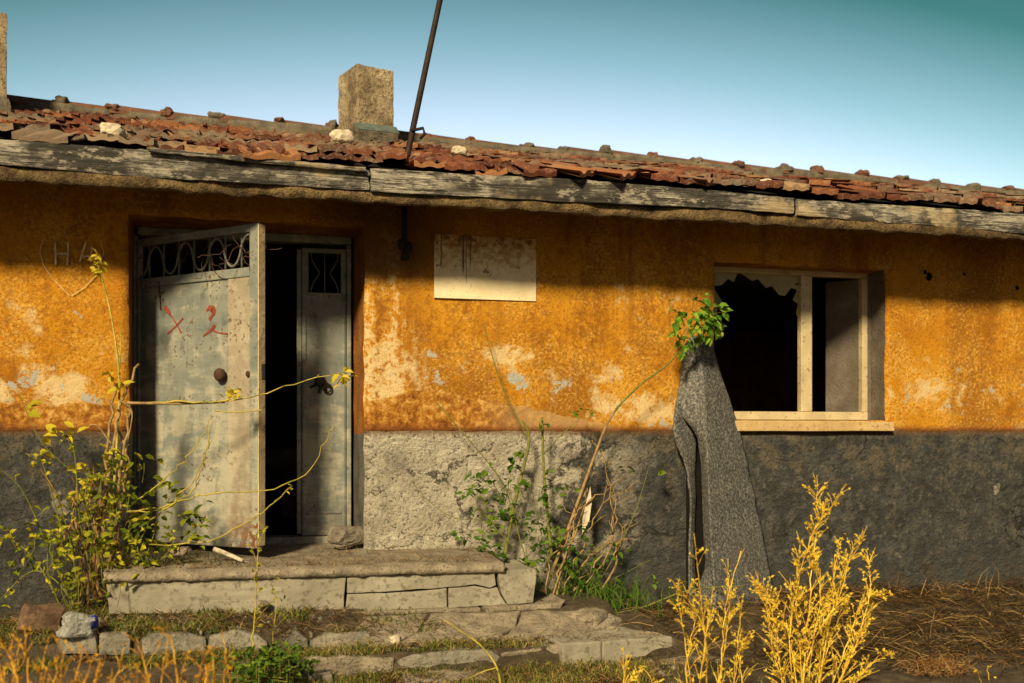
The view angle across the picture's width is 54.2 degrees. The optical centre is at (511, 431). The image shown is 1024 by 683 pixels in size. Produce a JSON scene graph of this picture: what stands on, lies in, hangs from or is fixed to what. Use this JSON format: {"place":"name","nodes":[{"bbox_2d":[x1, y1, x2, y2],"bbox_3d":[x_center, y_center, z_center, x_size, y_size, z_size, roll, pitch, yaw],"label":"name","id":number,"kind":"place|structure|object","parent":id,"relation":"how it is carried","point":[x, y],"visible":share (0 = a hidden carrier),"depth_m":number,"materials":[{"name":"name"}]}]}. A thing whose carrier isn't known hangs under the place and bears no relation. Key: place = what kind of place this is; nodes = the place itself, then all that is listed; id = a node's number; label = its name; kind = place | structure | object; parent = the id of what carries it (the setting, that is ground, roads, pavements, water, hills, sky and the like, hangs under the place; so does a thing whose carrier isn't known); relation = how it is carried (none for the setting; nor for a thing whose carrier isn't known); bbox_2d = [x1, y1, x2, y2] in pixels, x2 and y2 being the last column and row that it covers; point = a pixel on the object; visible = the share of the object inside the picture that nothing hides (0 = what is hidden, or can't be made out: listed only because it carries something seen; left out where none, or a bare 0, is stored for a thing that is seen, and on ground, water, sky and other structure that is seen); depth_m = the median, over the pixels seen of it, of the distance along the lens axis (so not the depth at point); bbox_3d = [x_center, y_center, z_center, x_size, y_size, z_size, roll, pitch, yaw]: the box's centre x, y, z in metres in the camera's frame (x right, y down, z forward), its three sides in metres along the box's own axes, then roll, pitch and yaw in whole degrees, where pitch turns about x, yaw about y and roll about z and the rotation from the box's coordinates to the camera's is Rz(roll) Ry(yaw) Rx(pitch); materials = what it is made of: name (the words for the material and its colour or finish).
{"place":"outdoors","nodes":[
{"label":"outdoors","id":0,"kind":"place"},
{"bbox_2d":[0,588,1023,682],"bbox_3d":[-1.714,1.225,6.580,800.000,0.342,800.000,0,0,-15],"label":"ground","id":1,"kind":"structure","parent":0,"point":[1013,673],"depth_m":5.88,"materials":[{"name":"brown soil"}]},
{"bbox_2d":[0,634,33,682],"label":"orange weed","id":2,"kind":"object","parent":1,"relation":"on","point":[4,668],"visible":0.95,"depth_m":3.69,"materials":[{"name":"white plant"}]},
{"bbox_2d":[0,625,59,682],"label":"orange weed","id":3,"kind":"object","parent":1,"relation":"on","point":[22,647],"visible":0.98,"depth_m":3.66,"materials":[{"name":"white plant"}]},
{"bbox_2d":[16,603,64,632],"bbox_3d":[-2.620,1.037,5.569,0.235,0.165,0.138,0,0,-39],"label":"broken block","id":4,"kind":"object","parent":1,"relation":"on","point":[40,616],"depth_m":5.52,"materials":[{"name":"stone"}]},
{"bbox_2d":[37,633,102,682],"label":"orange weed","id":5,"kind":"object","parent":1,"relation":"on","point":[67,660],"visible":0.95,"depth_m":3.58,"materials":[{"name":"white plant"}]},
{"bbox_2d":[68,642,147,682],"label":"orange weed","id":6,"kind":"object","parent":1,"relation":"on","point":[97,674],"visible":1,"depth_m":3.73,"materials":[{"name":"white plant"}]},
{"bbox_2d":[119,632,172,682],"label":"orange weed","id":7,"kind":"object","parent":1,"relation":"on","point":[139,671],"visible":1,"depth_m":3.63,"materials":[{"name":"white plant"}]},
{"bbox_2d":[0,248,355,611],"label":"straggling shrub","id":8,"kind":"object","parent":1,"relation":"on","point":[98,544],"visible":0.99,"depth_m":5.88,"materials":[{"name":"green plant"}]},
{"bbox_2d":[152,621,219,682],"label":"orange weed","id":9,"kind":"object","parent":1,"relation":"on","point":[184,661],"visible":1,"depth_m":3.64,"materials":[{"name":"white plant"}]},
{"bbox_2d":[194,632,235,682],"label":"orange weed","id":10,"kind":"object","parent":1,"relation":"on","point":[225,660],"visible":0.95,"depth_m":3.85,"materials":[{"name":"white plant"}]},
{"bbox_2d":[246,522,272,646],"bbox_3d":[-1.351,0.814,5.378,0.128,0.678,0.148,0,0,-31],"label":"thin sprig","id":11,"kind":"object","parent":1,"relation":"on","point":[255,610],"visible":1,"depth_m":5.38,"materials":[{"name":"yellow plant"}]},
{"bbox_2d":[208,640,319,682],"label":"leafy weed","id":12,"kind":"object","parent":1,"relation":"on","point":[265,673],"visible":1,"depth_m":5.19,"materials":[{"name":"green plant"}]},
{"bbox_2d":[269,577,288,643],"bbox_3d":[-1.295,1.010,5.613,0.123,0.376,0.166,0,0,-4],"label":"thin sprig","id":13,"kind":"object","parent":1,"relation":"on","point":[273,590],"visible":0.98,"depth_m":5.62,"materials":[{"name":"yellow plant"}]},
{"bbox_2d":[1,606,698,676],"bbox_3d":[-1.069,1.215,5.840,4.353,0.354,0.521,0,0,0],"label":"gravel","id":14,"kind":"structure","parent":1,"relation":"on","point":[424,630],"depth_m":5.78,"materials":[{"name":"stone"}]},
{"bbox_2d":[59,543,728,682],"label":"entrance steps","id":15,"kind":"structure","parent":1,"relation":"on","point":[488,585],"depth_m":6.02,"materials":[{"name":"stone"}]},
{"bbox_2d":[56,611,98,637],"bbox_3d":[-2.365,1.049,5.446,0.208,0.148,0.159,0,0,-15],"label":"rock","id":16,"kind":"object","parent":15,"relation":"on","point":[75,624],"visible":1,"depth_m":5.40,"materials":[{"name":"grey stone"}]},
{"bbox_2d":[168,546,190,555],"bbox_3d":[-1.990,0.715,5.994,0.134,0.052,0.079,0,0,-15],"label":"stone","id":17,"kind":"object","parent":15,"relation":"on","point":[182,551],"visible":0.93,"depth_m":5.96,"materials":[{"name":"grey stone"}]},
{"bbox_2d":[213,547,243,562],"bbox_3d":[-1.732,0.749,6.116,0.208,0.092,0.037,0,0,14],"label":"pale stick","id":18,"kind":"object","parent":15,"relation":"on","point":[225,553],"visible":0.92,"depth_m":6.11,"materials":[{"name":"beige wood"}]},
{"bbox_2d":[256,600,269,607],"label":"stone","id":19,"kind":"object","parent":15,"relation":"on","point":[262,602],"visible":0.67,"depth_m":5.90,"materials":[{"name":"beige stone"}]},
{"bbox_2d":[327,526,363,549],"bbox_3d":[-1.127,0.711,6.757,0.175,0.154,0.246,0,0,44],"label":"stone","id":20,"kind":"object","parent":15,"relation":"on","point":[341,537],"visible":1,"depth_m":6.69,"materials":[{"name":"grey stone"}]},
{"bbox_2d":[389,635,400,644],"bbox_3d":[-0.682,1.214,5.836,0.067,0.062,0.070,0,0,-37],"label":"stone","id":21,"kind":"object","parent":15,"relation":"on","point":[394,639],"visible":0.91,"depth_m":5.81,"materials":[{"name":"beige stone"}]},
{"bbox_2d":[569,607,607,626],"bbox_3d":[0.490,1.207,6.336,0.194,0.182,0.268,0,0,40],"label":"stone","id":22,"kind":"object","parent":15,"relation":"on","point":[593,617],"visible":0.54,"depth_m":6.26,"materials":[{"name":"beige stone"}]},
{"bbox_2d":[0,544,799,682],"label":"grass","id":23,"kind":"structure","parent":1,"relation":"on","point":[345,679],"depth_m":5.64,"materials":[{"name":"green plant"}]},
{"bbox_2d":[444,620,500,682],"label":"grass blade","id":24,"kind":"object","parent":1,"relation":"on","point":[490,656],"depth_m":5.31,"materials":[{"name":"yellow plant"}]},
{"bbox_2d":[0,13,1023,619],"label":"abandoned house","id":25,"kind":"structure","parent":1,"relation":"on","point":[868,347],"depth_m":7.10,"materials":[{"name":"paint"}]},
{"bbox_2d":[11,127,79,143],"bbox_3d":[-2.716,-1.734,5.846,0.301,0.167,0.314,0,0,-10],"label":"loose tile","id":26,"kind":"object","parent":25,"relation":"on","point":[54,136],"visible":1,"depth_m":5.73,"materials":[{"name":"ceramic"}]},
{"bbox_2d":[99,122,127,137],"bbox_3d":[-2.462,-1.857,6.186,0.161,0.102,0.148,0,0,-15],"label":"roof rubble","id":27,"kind":"object","parent":25,"relation":"on","point":[110,129],"visible":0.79,"depth_m":6.12,"materials":[{"name":"beige stone"}]},
{"bbox_2d":[136,223,281,548],"bbox_3d":[-2.052,-0.285,6.444,1.172,2.041,0.294,0,0,21],"label":"door leaf","id":28,"kind":"structure","parent":25,"relation":"in","point":[200,335],"depth_m":6.47,"materials":[{"name":"grey paint"}]},
{"bbox_2d":[238,145,300,160],"bbox_3d":[-1.487,-1.708,6.114,0.346,0.170,0.311,0,0,-20],"label":"loose tile","id":29,"kind":"object","parent":25,"relation":"on","point":[275,154],"visible":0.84,"depth_m":6.01,"materials":[{"name":"ceramic"}]},
{"bbox_2d":[329,129,354,144],"bbox_3d":[-1.295,-2.242,7.613,0.196,0.120,0.154,0,0,-15],"label":"roof rubble","id":30,"kind":"object","parent":25,"relation":"on","point":[339,136],"visible":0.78,"depth_m":7.56,"materials":[{"name":"beige stone"}]},
{"bbox_2d":[398,205,412,261],"bbox_3d":[-0.721,-1.349,6.749,0.104,0.402,0.074,0,0,-15],"label":"cable bracket","id":31,"kind":"object","parent":25,"relation":"attached to","point":[405,245],"visible":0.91,"depth_m":6.73,"materials":[{"name":"metal"}]},
{"bbox_2d":[402,0,442,167],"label":"leaning pole","id":32,"kind":"object","parent":25,"relation":"on","point":[415,116],"visible":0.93,"depth_m":6.70,"materials":[{"name":"metal"}]},
{"bbox_2d":[451,146,467,156],"bbox_3d":[-0.374,-1.969,7.032,0.135,0.079,0.094,0,0,-45],"label":"roof rubble","id":33,"kind":"object","parent":25,"relation":"on","point":[460,150],"visible":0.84,"depth_m":7.00,"materials":[{"name":"beige stone"}]},
{"bbox_2d":[434,234,535,300],"bbox_3d":[-0.184,-1.143,6.974,0.727,0.439,0.021,0,0,-15],"label":"wall plaque","id":34,"kind":"object","parent":25,"relation":"attached to","point":[483,267],"depth_m":6.96,"materials":[{"name":"white metal"}]},
{"bbox_2d":[504,160,556,176],"bbox_3d":[0.116,-1.729,6.544,0.243,0.194,0.313,0,0,-27],"label":"loose tile","id":35,"kind":"object","parent":25,"relation":"on","point":[529,169],"visible":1,"depth_m":6.49,"materials":[{"name":"ceramic"}]},
{"bbox_2d":[537,164,596,177],"bbox_3d":[0.361,-1.724,6.582,0.331,0.171,0.241,0,0,28],"label":"loose tile","id":36,"kind":"object","parent":25,"relation":"on","point":[582,172],"visible":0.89,"depth_m":6.53,"materials":[{"name":"ceramic"}]},
{"bbox_2d":[592,167,635,180],"bbox_3d":[0.629,-1.722,6.652,0.331,0.171,0.241,0,0,28],"label":"loose tile","id":37,"kind":"object","parent":25,"relation":"on","point":[622,175],"visible":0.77,"depth_m":6.60,"materials":[{"name":"ceramic"}]},
{"bbox_2d":[674,174,717,185],"bbox_3d":[1.221,-1.729,6.849,0.330,0.163,0.242,0,0,28],"label":"loose tile","id":38,"kind":"object","parent":25,"relation":"on","point":[709,181],"visible":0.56,"depth_m":6.78,"materials":[{"name":"ceramic"}]},
{"bbox_2d":[672,336,773,611],"bbox_3d":[1.561,0.319,7.327,0.827,2.048,0.359,0,0,-39],"label":"felt mat","id":39,"kind":"object","parent":25,"relation":"hanging from","point":[723,521],"visible":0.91,"depth_m":7.22,"materials":[{"name":"grey fabric"}]},
{"bbox_2d":[714,266,893,430],"bbox_3d":[2.155,-0.649,7.825,1.502,1.288,0.603,0,0,-15],"label":"window","id":40,"kind":"structure","parent":25,"relation":"in","point":[848,302],"depth_m":7.93,"materials":[{"name":"beige paint"}]},
{"bbox_2d":[0,541,1023,682],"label":"dry straw","id":41,"kind":"object","parent":1,"relation":"on","point":[914,622],"visible":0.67,"depth_m":6.31,"materials":[{"name":"brown plant"}]},
{"bbox_2d":[412,293,744,617],"bbox_3d":[0.478,0.134,6.913,2.303,2.255,0.832,0,0,0],"label":"wild shrub","id":42,"kind":"object","parent":1,"relation":"on","point":[706,313],"visible":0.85,"depth_m":6.85,"materials":[{"name":"green plant"}]},
{"bbox_2d":[606,625,618,630],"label":"stone","id":43,"kind":"object","parent":1,"relation":"on","point":[612,627],"visible":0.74,"depth_m":6.22,"materials":[{"name":"beige stone"}]},
{"bbox_2d":[618,647,663,682],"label":"golden weed","id":44,"kind":"object","parent":1,"relation":"on","point":[629,667],"visible":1,"depth_m":5.08,"materials":[{"name":"yellow plant"}]},
{"bbox_2d":[667,536,758,682],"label":"golden weed","id":45,"kind":"object","parent":1,"relation":"on","point":[714,611],"visible":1,"depth_m":5.07,"materials":[{"name":"yellow plant"}]},
{"bbox_2d":[746,474,894,682],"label":"golden weed","id":46,"kind":"object","parent":1,"relation":"on","point":[820,669],"visible":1,"depth_m":5.30,"materials":[{"name":"yellow plant"}]},
{"bbox_2d":[893,646,982,679],"bbox_3d":[2.504,1.327,5.748,0.878,0.143,0.462,0,0,-40],"label":"straw clump","id":47,"kind":"object","parent":1,"relation":"on","point":[928,666],"visible":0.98,"depth_m":5.65,"materials":[{"name":"brown plant"}]},
{"bbox_2d":[973,666,995,682],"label":"golden weed","id":48,"kind":"object","parent":1,"relation":"on","point":[975,671],"visible":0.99,"depth_m":5.43,"materials":[{"name":"yellow plant"}]},
{"bbox_2d":[0,0,1023,188],"label":"sky","id":49,"kind":"structure","parent":0,"point":[926,90],"materials":[{"name":"blue"}]}
]}

